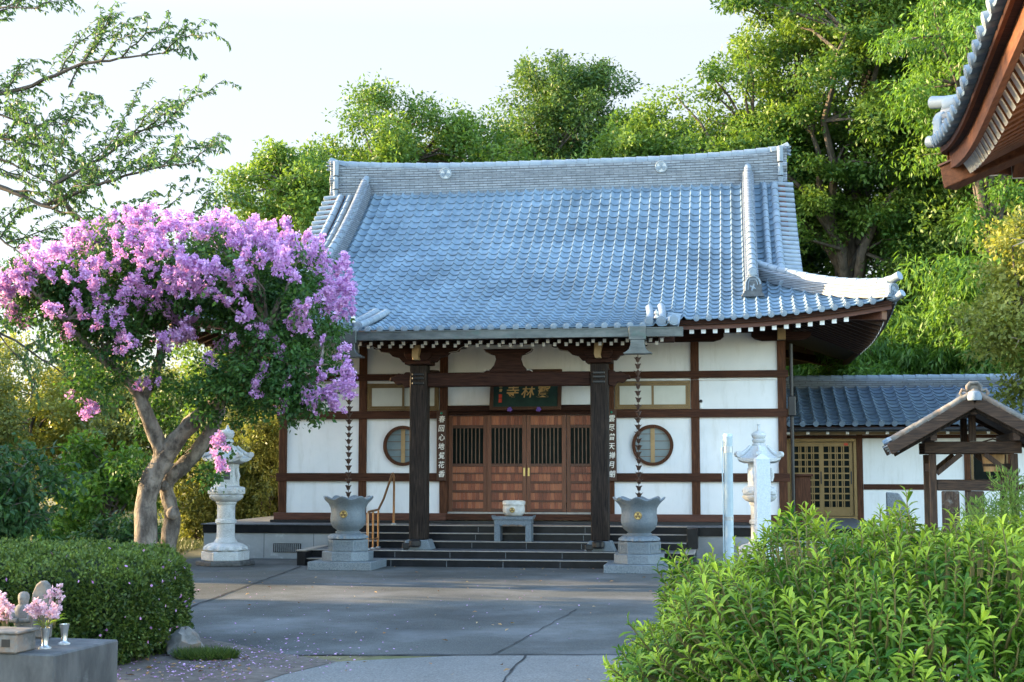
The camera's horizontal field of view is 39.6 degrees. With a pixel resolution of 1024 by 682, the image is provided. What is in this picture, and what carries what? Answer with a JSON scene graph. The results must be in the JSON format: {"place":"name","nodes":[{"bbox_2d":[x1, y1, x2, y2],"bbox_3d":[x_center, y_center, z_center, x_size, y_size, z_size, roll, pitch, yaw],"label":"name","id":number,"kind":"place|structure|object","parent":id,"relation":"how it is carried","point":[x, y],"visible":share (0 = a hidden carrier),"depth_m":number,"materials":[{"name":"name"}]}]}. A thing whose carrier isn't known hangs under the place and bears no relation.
{"place":"outdoors","nodes":[
{"label":"outdoors","id":0,"kind":"place"},
{"bbox_2d":[32,580,53,638],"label":"halo slab","id":1,"kind":"structure","parent":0,"point":[41,589],"depth_m":12.21,"materials":[{"name":"stone"}]},
{"bbox_2d":[117,637,335,681],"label":"flower bed soil","id":2,"kind":"structure","parent":0,"point":[258,673],"depth_m":13.82,"materials":[{"name":"grey gravel"}]},
{"bbox_2d":[0,432,98,541],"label":"leafy bush","id":3,"kind":"object","parent":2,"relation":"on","point":[21,511],"visible":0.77,"depth_m":19.02,"materials":[{"name":"green plant"}]},
{"bbox_2d":[0,638,117,681],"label":"stone block","id":4,"kind":"structure","parent":2,"relation":"on","point":[83,660],"depth_m":11.42,"materials":[{"name":"stone"}]},
{"bbox_2d":[0,626,38,653],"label":"stone incense box","id":5,"kind":"object","parent":4,"relation":"on","point":[14,640],"visible":1,"depth_m":11.26,"materials":[{"name":"grey stone"}]},
{"bbox_2d":[0,590,15,626],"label":"flower bunch","id":6,"kind":"object","parent":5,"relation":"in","point":[7,609],"visible":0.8,"depth_m":11.57,"materials":[{"name":"pink plant"}]},
{"bbox_2d":[9,591,32,626],"bbox_3d":[-4.073,2.303,11.825,0.192,0.433,0.171,-1,-5,8],"label":"stone statue","id":7,"kind":"object","parent":4,"relation":"on","point":[21,617],"visible":0.69,"depth_m":11.79,"materials":[{"name":"grey stone"}]},
{"bbox_2d":[38,627,50,648],"bbox_3d":[-3.792,2.413,11.552,0.100,0.166,0.098,0,-5,0],"label":"flower vase","id":8,"kind":"object","parent":4,"relation":"on","point":[45,632],"visible":1,"depth_m":11.53,"materials":[{"name":"silver metal"}]},
{"bbox_2d":[23,597,60,627],"bbox_3d":[-3.822,2.226,11.568,0.282,0.306,0.217,3,-6,-31],"label":"flower bunch","id":9,"kind":"object","parent":8,"relation":"in","point":[36,610],"visible":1,"depth_m":11.54,"materials":[{"name":"pink plant"}]},
{"bbox_2d":[58,623,69,644],"bbox_3d":[-3.724,2.438,11.831,0.100,0.166,0.098,0,-5,0],"label":"flower vase","id":10,"kind":"object","parent":4,"relation":"on","point":[64,628],"visible":1,"depth_m":11.80,"materials":[{"name":"silver metal"}]},
{"bbox_2d":[43,583,67,627],"bbox_3d":[-3.813,2.215,11.905,0.206,0.374,0.184,3,-6,-33],"label":"flower bunch","id":11,"kind":"object","parent":10,"relation":"in","point":[57,595],"visible":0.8,"depth_m":11.91,"materials":[{"name":"pink plant"}]},
{"bbox_2d":[5,545,193,661],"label":"hedge petals","id":12,"kind":"object","parent":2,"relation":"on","point":[151,585],"visible":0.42,"depth_m":14.32,"materials":[{"name":"pink plant"}]},
{"bbox_2d":[0,534,198,664],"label":"clipped hedge","id":13,"kind":"object","parent":2,"relation":"on","point":[110,598],"visible":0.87,"depth_m":14.19,"materials":[{"name":"green plant"}]},
{"bbox_2d":[164,626,203,655],"bbox_3d":[-3.432,3.142,14.897,0.414,0.313,0.430,2,-6,-25],"label":"rock","id":14,"kind":"object","parent":2,"relation":"on","point":[184,636],"visible":0.81,"depth_m":14.76,"materials":[{"name":"stone"}]},
{"bbox_2d":[169,644,243,660],"bbox_3d":[-3.124,3.169,14.521,0.799,0.149,0.586,0,-5,0],"label":"grass tuft","id":15,"kind":"object","parent":2,"relation":"on","point":[211,652],"visible":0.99,"depth_m":14.41,"materials":[{"name":"green plant"}]},
{"bbox_2d":[33,469,542,681],"bbox_3d":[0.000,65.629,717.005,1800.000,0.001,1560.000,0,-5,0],"label":"ground","id":16,"kind":"structure","parent":0,"point":[193,554],"depth_m":14.72,"materials":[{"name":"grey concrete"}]},
{"bbox_2d":[0,335,52,470],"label":"broadleaf tree","id":17,"kind":"object","parent":16,"relation":"on","point":[8,402],"visible":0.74,"depth_m":58.84,"materials":[{"name":"green plant"}]},
{"bbox_2d":[0,324,128,509],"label":"broadleaf tree","id":18,"kind":"object","parent":16,"relation":"on","point":[61,417],"visible":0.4,"depth_m":65.36,"materials":[{"name":"green plant"}]},
{"bbox_2d":[19,352,179,478],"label":"broadleaf tree","id":19,"kind":"object","parent":16,"relation":"on","point":[130,366],"depth_m":69.75,"materials":[{"name":"green plant"}]},
{"bbox_2d":[30,427,179,541],"bbox_3d":[-8.858,3.443,30.426,3.277,3.238,2.658,-2,-5,17],"label":"leafy bush","id":20,"kind":"object","parent":16,"relation":"on","point":[104,494],"visible":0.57,"depth_m":29.91,"materials":[{"name":"green plant"}]},
{"bbox_2d":[65,509,162,545],"bbox_3d":[-7.604,3.952,27.416,2.225,1.429,1.645,0,-5,0],"label":"leafy bush","id":21,"kind":"object","parent":16,"relation":"on","point":[120,531],"visible":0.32,"depth_m":27.20,"materials":[{"name":"green plant"}]},
{"bbox_2d":[30,511,203,553],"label":"rough grass","id":22,"kind":"structure","parent":16,"relation":"on","point":[184,544],"depth_m":34.23,"materials":[{"name":"green plant"}]},
{"bbox_2d":[0,0,250,421],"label":"cherry tree","id":23,"kind":"object","parent":16,"relation":"on","point":[93,176],"visible":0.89,"depth_m":29.30,"materials":[{"name":"green plant"}]},
{"bbox_2d":[73,360,223,500],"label":"broadleaf tree","id":24,"kind":"object","parent":16,"relation":"on","point":[115,429],"visible":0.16,"depth_m":62.79,"materials":[{"name":"green plant"}]},
{"bbox_2d":[159,354,219,507],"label":"broadleaf tree","id":25,"kind":"object","parent":16,"relation":"on","point":[178,368],"visible":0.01,"depth_m":67.02,"materials":[{"name":"green plant"}]},
{"bbox_2d":[157,431,247,540],"bbox_3d":[-8.043,3.961,36.714,2.583,3.433,2.632,2,-6,-24],"label":"conifer bush","id":26,"kind":"object","parent":16,"relation":"on","point":[199,512],"visible":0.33,"depth_m":36.16,"materials":[{"name":"green plant"}]},
{"bbox_2d":[184,404,269,538],"bbox_3d":[-7.287,3.560,37.669,2.803,3.940,2.874,-4,-6,38],"label":"conifer bush","id":27,"kind":"object","parent":16,"relation":"on","point":[236,435],"visible":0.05,"depth_m":37.32,"materials":[{"name":"green plant"}]},
{"bbox_2d":[155,135,355,437],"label":"broadleaf tree","id":28,"kind":"object","parent":16,"relation":"on","point":[304,184],"visible":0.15,"depth_m":46.53,"materials":[{"name":"green plant"}]},
{"bbox_2d":[235,406,279,519],"bbox_3d":[-6.304,3.518,36.896,2.526,3.980,2.478,0,-5,0],"label":"conifer bush","id":29,"kind":"object","parent":16,"relation":"on","point":[261,443],"visible":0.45,"depth_m":36.34,"materials":[{"name":"green plant"}]},
{"bbox_2d":[203,68,551,240],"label":"broadleaf tree","id":30,"kind":"object","parent":16,"relation":"on","point":[398,143],"visible":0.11,"depth_m":50.04,"materials":[{"name":"green plant"}]},
{"bbox_2d":[481,46,650,503],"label":"evergreen tree","id":31,"kind":"object","parent":16,"relation":"on","point":[560,115],"visible":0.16,"depth_m":55.73,"materials":[{"name":"green plant"}]},
{"bbox_2d":[569,94,827,273],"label":"broadleaf tree","id":32,"kind":"object","parent":16,"relation":"on","point":[645,132],"visible":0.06,"depth_m":48.87,"materials":[{"name":"green plant"}]},
{"bbox_2d":[601,486,1023,681],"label":"leafy shrub","id":33,"kind":"object","parent":16,"relation":"on","point":[973,586],"visible":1,"depth_m":5.64,"materials":[{"name":"green plant"}]},
{"bbox_2d":[786,353,868,375],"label":"tree","id":34,"kind":"object","parent":16,"relation":"on","point":[803,369],"visible":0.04,"depth_m":42.62,"materials":[{"name":"green plant"}]},
{"bbox_2d":[641,0,1021,308],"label":"zelkova tree","id":35,"kind":"object","parent":16,"relation":"on","point":[828,39],"visible":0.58,"depth_m":46.15,"materials":[{"name":"green plant"}]},
{"bbox_2d":[798,195,875,277],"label":"broadleaf tree","id":36,"kind":"object","parent":16,"relation":"on","point":[812,256],"visible":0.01,"depth_m":51.35,"materials":[{"name":"green plant"}]},
{"bbox_2d":[800,185,921,316],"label":"broadleaf tree","id":37,"kind":"object","parent":16,"relation":"on","point":[822,265],"visible":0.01,"depth_m":51.81,"materials":[{"name":"green plant"}]},
{"bbox_2d":[805,330,938,375],"bbox_3d":[9.890,2.274,39.892,4.227,6.429,4.694,0,-5,0],"label":"bamboo","id":38,"kind":"object","parent":16,"relation":"on","point":[877,365],"visible":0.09,"depth_m":39.23,"materials":[{"name":"green plant"}]},
{"bbox_2d":[786,373,1023,543],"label":"side wing","id":39,"kind":"structure","parent":16,"relation":"on","point":[845,426],"depth_m":34.09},
{"bbox_2d":[790,442,823,515],"bbox_3d":[7.085,3.318,34.196,0.770,1.760,0.038,-1,-5,9],"label":"sliding door","id":40,"kind":"structure","parent":39,"relation":"in","point":[808,455],"depth_m":34.21,"materials":[{"name":"brown wood"}]},
{"bbox_2d":[822,442,853,515],"bbox_3d":[7.794,3.311,34.125,0.770,1.760,0.038,-1,-5,9],"label":"sliding door","id":41,"kind":"structure","parent":39,"relation":"in","point":[838,494],"depth_m":34.12,"materials":[{"name":"brown wood"}]},
{"bbox_2d":[970,454,1007,479],"bbox_3d":[11.270,2.872,33.584,0.840,1.000,0.040,-1,-5,9],"label":"window","id":42,"kind":"structure","parent":39,"relation":"in","point":[977,473],"depth_m":33.60,"materials":[{"name":"brown metal"}]},
{"bbox_2d":[837,257,985,374],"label":"bamboo","id":43,"kind":"object","parent":16,"relation":"on","point":[903,330],"visible":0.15,"depth_m":40.08,"materials":[{"name":"green plant"}]},
{"bbox_2d":[873,250,981,316],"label":"broadleaf tree","id":44,"kind":"object","parent":16,"relation":"on","point":[904,304],"depth_m":50.25,"materials":[{"name":"green plant"}]},
{"bbox_2d":[841,1,1023,306],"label":"zelkova tree","id":45,"kind":"object","parent":16,"relation":"on","point":[937,243],"visible":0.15,"depth_m":44.87,"materials":[{"name":"green plant"}]},
{"bbox_2d":[863,0,1023,268],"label":"zelkova tree","id":46,"kind":"object","parent":16,"relation":"on","point":[989,203],"visible":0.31,"depth_m":40.32,"materials":[{"name":"green plant"}]},
{"bbox_2d":[892,246,1020,374],"bbox_3d":[12.517,1.469,39.606,4.254,7.981,5.589,-2,-5,22],"label":"bamboo","id":47,"kind":"object","parent":16,"relation":"on","point":[940,357],"visible":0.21,"depth_m":38.74,"materials":[{"name":"green plant"}]},
{"bbox_2d":[915,263,1023,373],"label":"bamboo","id":48,"kind":"object","parent":16,"relation":"on","point":[989,369],"visible":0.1,"depth_m":38.22,"materials":[{"name":"green plant"}]},
{"bbox_2d":[0,0,925,456],"label":"sky","id":49,"kind":"structure","parent":0,"point":[289,59],"materials":[{"name":"white"}]},
{"bbox_2d":[186,558,1005,656],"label":"courtyard","id":50,"kind":"structure","parent":0,"point":[427,610],"depth_m":19.54,"materials":[{"name":"concrete"}]},
{"bbox_2d":[0,200,358,550],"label":"crape myrtle","id":51,"kind":"object","parent":50,"relation":"on","point":[268,300],"visible":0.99,"depth_m":23.99,"materials":[{"name":"purple plant"}]},
{"bbox_2d":[196,425,254,566],"bbox_3d":[-5.740,3.087,28.589,1.155,2.800,1.013,1,-5,-12],"label":"stone lantern","id":52,"kind":"object","parent":50,"relation":"on","point":[225,548],"visible":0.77,"depth_m":28.36,"materials":[{"name":"white stone"}]},
{"bbox_2d":[190,566,300,606],"bbox_3d":[-4.350,4.019,23.349,0.078,0.001,9.410,0,-5,2],"label":"pavement joint","id":53,"kind":"object","parent":50,"relation":"on","point":[242,587],"visible":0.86,"depth_m":22.83,"materials":[{"name":"concrete"}]},
{"bbox_2d":[307,495,386,570],"bbox_3d":[-3.181,3.703,27.598,1.240,1.398,1.240,-1,-5,9],"label":"rain vessel","id":54,"kind":"object","parent":50,"relation":"on","point":[347,550],"visible":1,"depth_m":27.28,"materials":[{"name":"grey stone"}]},
{"bbox_2d":[117,568,609,681],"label":"fallen petals","id":55,"kind":"object","parent":50,"relation":"on","point":[255,652],"visible":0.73,"depth_m":14.15,"materials":[{"name":"pink plant"}]},
{"bbox_2d":[127,566,643,680],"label":"dry leaves","id":56,"kind":"object","parent":50,"relation":"on","point":[197,666],"visible":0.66,"depth_m":14.04,"materials":[{"name":"plant"}]},
{"bbox_2d":[312,654,621,654],"bbox_3d":[0.150,3.256,14.780,4.921,0.001,0.104,0,-5,0],"label":"pavement joint","id":57,"kind":"object","parent":50,"relation":"on","point":[469,654],"visible":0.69,"depth_m":14.77,"materials":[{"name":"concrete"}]},
{"bbox_2d":[286,584,648,587],"bbox_3d":[0.809,3.999,23.136,15.477,0.001,0.056,-1,-5,6],"label":"pavement joint","id":58,"kind":"object","parent":50,"relation":"on","point":[522,586],"visible":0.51,"depth_m":23.20,"materials":[{"name":"concrete"}]},
{"bbox_2d":[493,609,575,653],"bbox_3d":[0.347,3.467,17.146,0.045,0.001,4.918,-1,-5,13],"label":"pavement joint","id":59,"kind":"object","parent":50,"relation":"on","point":[536,631],"visible":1,"depth_m":16.79,"materials":[{"name":"concrete"}]},
{"bbox_2d":[167,142,905,569],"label":"temple hall","id":60,"kind":"structure","parent":50,"relation":"on","point":[513,320],"depth_m":30.81,"materials":[{"name":"wood"}]},
{"bbox_2d":[345,361,352,497],"bbox_3d":[-3.182,1.807,27.759,0.164,2.970,0.158,-1,-5,9],"label":"rain chain","id":61,"kind":"object","parent":60,"relation":"hanging from","point":[348,447],"visible":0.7,"depth_m":27.71,"materials":[{"name":"black metal"}]},
{"bbox_2d":[366,472,395,549],"bbox_3d":[-2.712,3.495,29.424,0.122,1.543,1.716,-1,-5,14],"label":"handrail","id":62,"kind":"object","parent":60,"relation":"on","point":[380,505],"visible":0.93,"depth_m":29.24,"materials":[{"name":"brown metal"}]},
{"bbox_2d":[383,426,409,465],"bbox_3d":[-2.393,2.298,31.194,0.880,0.880,0.064,-1,-5,9],"label":"round window","id":63,"kind":"structure","parent":60,"relation":"in","point":[396,442],"depth_m":31.22,"materials":[{"name":"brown wood"}]},
{"bbox_2d":[367,383,438,410],"bbox_3d":[-2.395,1.233,31.296,1.610,0.600,0.046,-1,-5,9],"label":"transom window","id":64,"kind":"structure","parent":60,"relation":"in","point":[391,396],"depth_m":31.32,"materials":[{"name":"white metal"}]},
{"bbox_2d":[402,543,409,549],"bbox_3d":[-2.116,4.115,28.493,0.160,0.140,0.100,-1,-5,9],"label":"floodlight","id":65,"kind":"object","parent":60,"relation":"on","point":[405,546],"visible":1,"depth_m":28.45,"materials":[{"name":"black metal"}]},
{"bbox_2d":[448,415,486,511],"bbox_3d":[-0.960,2.671,31.048,0.857,2.098,0.040,-1,-5,9],"label":"sliding door","id":66,"kind":"structure","parent":60,"relation":"in","point":[467,440],"depth_m":31.04,"materials":[{"name":"brown wood"}]},
{"bbox_2d":[487,415,525,511],"bbox_3d":[-0.113,2.655,30.869,0.857,2.098,0.046,-1,-5,9],"label":"sliding door","id":67,"kind":"structure","parent":60,"relation":"in","point":[506,434],"depth_m":30.87,"materials":[{"name":"brown wood"}]},
{"bbox_2d":[492,515,535,541],"bbox_3d":[0.036,3.821,29.028,0.860,0.527,0.380,-1,-5,9],"label":"stone table","id":68,"kind":"object","parent":60,"relation":"on","point":[525,521],"visible":1,"depth_m":28.88,"materials":[{"name":"grey stone"}]},
{"bbox_2d":[503,500,524,515],"bbox_3d":[0.037,3.421,29.070,0.464,0.318,0.492,-1,-5,9],"label":"incense burner","id":69,"kind":"object","parent":68,"relation":"on","point":[513,507],"visible":1,"depth_m":28.90,"materials":[{"name":"white ceramic"}]},
{"bbox_2d":[527,415,565,511],"bbox_3d":[0.743,2.643,30.737,0.857,2.098,0.046,-1,-5,9],"label":"sliding door","id":70,"kind":"structure","parent":60,"relation":"in","point":[546,441],"depth_m":30.73,"materials":[{"name":"brown wood"}]},
{"bbox_2d":[566,415,590,511],"bbox_3d":[1.604,2.636,30.652,0.857,2.098,0.040,-1,-5,9],"label":"sliding door","id":71,"kind":"structure","parent":60,"relation":"in","point":[578,444],"depth_m":30.67,"materials":[{"name":"brown wood"}]},
{"bbox_2d":[585,544,592,551],"bbox_3d":[1.520,4.066,27.933,0.160,0.140,0.100,-1,-5,9],"label":"floodlight","id":72,"kind":"object","parent":60,"relation":"on","point":[588,547],"visible":1,"depth_m":27.89,"materials":[{"name":"black metal"}]},
{"bbox_2d":[634,354,642,496],"bbox_3d":[2.392,1.731,26.899,0.161,2.970,0.158,-1,-5,9],"label":"rain chain","id":73,"kind":"object","parent":60,"relation":"hanging from","point":[638,426],"visible":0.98,"depth_m":26.88,"materials":[{"name":"black metal"}]},
{"bbox_2d":[632,425,672,465],"bbox_3d":[3.002,2.224,30.362,0.880,0.880,0.064,-1,-5,9],"label":"round window","id":74,"kind":"structure","parent":60,"relation":"in","point":[656,442],"depth_m":30.37,"materials":[{"name":"grey wood"}]},
{"bbox_2d":[615,381,690,408],"bbox_3d":[3.004,1.159,30.465,1.610,0.600,0.046,-1,-5,9],"label":"transom window","id":75,"kind":"structure","parent":60,"relation":"in","point":[664,394],"depth_m":30.45,"materials":[{"name":"white metal"}]},
{"bbox_2d":[795,474,812,524],"bbox_3d":[6.140,3.344,30.022,0.440,1.070,0.340,-1,-5,9],"label":"wooden stand","id":76,"kind":"object","parent":60,"relation":"on","point":[802,488],"visible":0.66,"depth_m":29.91,"materials":[{"name":"brown wood"}]},
{"bbox_2d":[604,496,673,573],"bbox_3d":[2.393,3.626,26.739,1.240,1.398,1.240,-1,-5,9],"label":"rain vessel","id":77,"kind":"object","parent":50,"relation":"on","point":[639,547],"visible":1,"depth_m":26.42,"materials":[{"name":"grey stone"}]},
{"bbox_2d":[721,434,733,563],"bbox_3d":[4.069,3.042,26.836,0.222,2.580,0.180,0,-5,0],"label":"steel pole","id":78,"kind":"object","parent":50,"relation":"on","point":[727,485],"visible":0.93,"depth_m":26.79,"materials":[{"name":"silver metal"}]},
{"bbox_2d":[734,424,783,566],"bbox_3d":[4.900,3.042,28.141,1.155,2.810,1.013,2,-5,-20],"label":"stone lantern","id":79,"kind":"object","parent":50,"relation":"on","point":[749,453],"visible":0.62,"depth_m":28.01,"materials":[{"name":"white stone"}]},
{"bbox_2d":[748,453,771,564],"bbox_3d":[4.550,3.143,25.823,0.509,2.200,0.509,0,-5,-2],"label":"stone post","id":80,"kind":"object","parent":50,"relation":"on","point":[762,500],"visible":0.42,"depth_m":25.75,"materials":[{"name":"stone"}]},
{"bbox_2d":[886,492,910,546],"bbox_3d":[8.250,3.942,30.370,0.680,1.418,0.400,-1,-5,12],"label":"stone tablet","id":81,"kind":"object","parent":50,"relation":"on","point":[891,497],"visible":0.26,"depth_m":30.32,"materials":[{"name":"stone"}]},
{"bbox_2d":[942,196,1023,412],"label":"broadleaf tree","id":82,"kind":"object","parent":50,"relation":"on","point":[996,314],"visible":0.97,"depth_m":31.21,"materials":[{"name":"green plant"}]},
{"bbox_2d":[945,464,1023,601],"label":"feathery bush","id":83,"kind":"object","parent":50,"relation":"on","point":[1003,510],"visible":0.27,"depth_m":15.14,"materials":[{"name":"green plant"}]},
{"bbox_2d":[264,655,999,681],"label":"driveway","id":84,"kind":"structure","parent":0,"point":[546,668],"depth_m":13.65,"materials":[{"name":"concrete"}]},
{"bbox_2d":[502,655,526,681],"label":"pavement joint","id":85,"kind":"object","parent":84,"relation":"on","point":[513,667],"visible":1,"depth_m":13.81,"materials":[{"name":"concrete"}]},
{"bbox_2d":[882,381,1023,591],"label":"wooden pavilion","id":86,"kind":"structure","parent":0,"point":[973,403],"depth_m":19.85,"materials":[{"name":"brown wood"}]},
{"bbox_2d":[981,438,1004,471],"bbox_3d":[6.816,1.612,20.147,0.340,0.470,0.330,0,-5,0],"label":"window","id":87,"kind":"structure","parent":86,"relation":"hanging from","point":[988,465],"depth_m":20.02,"materials":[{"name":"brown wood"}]},
{"bbox_2d":[925,0,1023,189],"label":"neighbouring hall","id":88,"kind":"structure","parent":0,"point":[978,126],"depth_m":11.50,"materials":[{"name":"brown wood"}]}
]}

